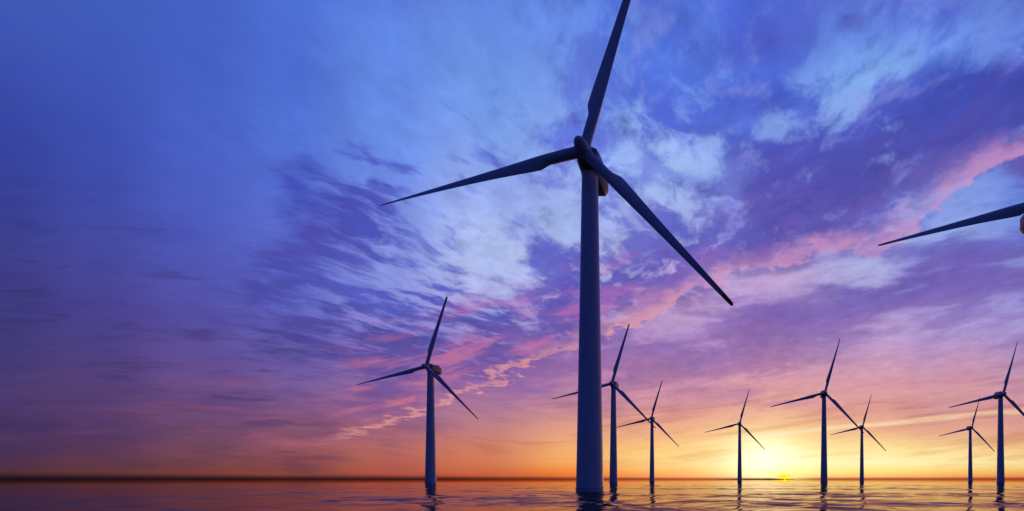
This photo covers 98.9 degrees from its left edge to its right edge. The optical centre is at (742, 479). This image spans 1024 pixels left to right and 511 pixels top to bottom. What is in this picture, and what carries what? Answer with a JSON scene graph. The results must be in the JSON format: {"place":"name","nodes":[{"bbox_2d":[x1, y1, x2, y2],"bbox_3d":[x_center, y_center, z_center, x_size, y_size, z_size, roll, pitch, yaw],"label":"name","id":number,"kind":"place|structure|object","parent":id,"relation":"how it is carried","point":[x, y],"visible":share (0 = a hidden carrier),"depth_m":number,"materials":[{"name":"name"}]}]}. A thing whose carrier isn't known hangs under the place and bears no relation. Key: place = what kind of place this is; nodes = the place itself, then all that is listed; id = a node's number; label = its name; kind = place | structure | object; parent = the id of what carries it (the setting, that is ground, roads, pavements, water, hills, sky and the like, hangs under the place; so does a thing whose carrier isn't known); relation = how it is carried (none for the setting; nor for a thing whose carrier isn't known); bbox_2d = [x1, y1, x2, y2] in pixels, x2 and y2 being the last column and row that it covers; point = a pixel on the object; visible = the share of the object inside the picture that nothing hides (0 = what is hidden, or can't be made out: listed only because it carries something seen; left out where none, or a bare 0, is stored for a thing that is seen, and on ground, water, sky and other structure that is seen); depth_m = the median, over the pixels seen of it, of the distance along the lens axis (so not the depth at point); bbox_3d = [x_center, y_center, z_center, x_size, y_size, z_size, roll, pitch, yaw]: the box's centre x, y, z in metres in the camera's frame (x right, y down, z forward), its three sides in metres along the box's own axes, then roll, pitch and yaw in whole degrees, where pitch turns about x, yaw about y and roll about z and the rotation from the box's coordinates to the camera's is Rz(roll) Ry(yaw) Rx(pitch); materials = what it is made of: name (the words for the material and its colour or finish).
{"place":"outdoors","nodes":[
{"label":"outdoors","id":0,"kind":"place"},
{"bbox_2d":[0,479,1023,510],"bbox_3d":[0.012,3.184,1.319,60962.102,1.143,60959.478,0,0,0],"label":"sea","id":1,"kind":"structure","parent":0,"point":[490,495],"depth_m":77.93,"materials":[{"name":"liquid"}]},
{"bbox_2d":[357,296,477,482],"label":"wind turbine","id":2,"kind":"object","parent":1,"relation":"in","point":[433,371],"visible":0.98,"depth_m":297.03,"materials":[{"name":"paint"}]},
{"bbox_2d":[380,0,732,491],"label":"wind turbine","id":3,"kind":"object","parent":1,"relation":"in","point":[598,175],"visible":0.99,"depth_m":102.49,"materials":[{"name":"paint"}]},
{"bbox_2d":[553,324,654,482],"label":"wind turbine","id":4,"kind":"object","parent":1,"relation":"in","point":[613,384],"visible":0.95,"depth_m":349.27,"materials":[{"name":"paint"}]},
{"bbox_2d":[618,381,678,480],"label":"wind turbine","id":5,"kind":"object","parent":1,"relation":"in","point":[653,421],"visible":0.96,"depth_m":548.68,"materials":[{"name":"paint"}]},
{"bbox_2d":[705,389,763,480],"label":"wind turbine","id":6,"kind":"object","parent":1,"relation":"in","point":[739,475],"visible":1,"depth_m":598.98,"materials":[{"name":"paint"}]},
{"bbox_2d":[770,339,863,481],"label":"wind turbine","id":7,"kind":"object","parent":1,"relation":"in","point":[823,394],"visible":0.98,"depth_m":386.45,"materials":[{"name":"paint"}]},
{"bbox_2d":[831,394,885,480],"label":"wind turbine","id":8,"kind":"object","parent":1,"relation":"in","point":[861,427],"visible":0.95,"depth_m":635.58,"materials":[{"name":"paint"}]},
{"bbox_2d":[878,202,1023,245],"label":"wind turbine","id":9,"kind":"object","parent":1,"relation":"in","point":[1011,211],"visible":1,"depth_m":118.65,"materials":[{"name":"paint"}]},
{"bbox_2d":[940,398,994,480],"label":"wind turbine","id":10,"kind":"object","parent":1,"relation":"in","point":[970,473],"visible":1,"depth_m":647.50,"materials":[{"name":"paint"}]},
{"bbox_2d":[949,341,1023,481],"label":"wind turbine","id":11,"kind":"object","parent":1,"relation":"in","point":[1000,477],"visible":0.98,"depth_m":391.13,"materials":[{"name":"paint"}]},
{"bbox_2d":[0,0,1023,478],"label":"sky","id":12,"kind":"structure","parent":0,"point":[203,268],"materials":[{"name":"blue"}]}
]}

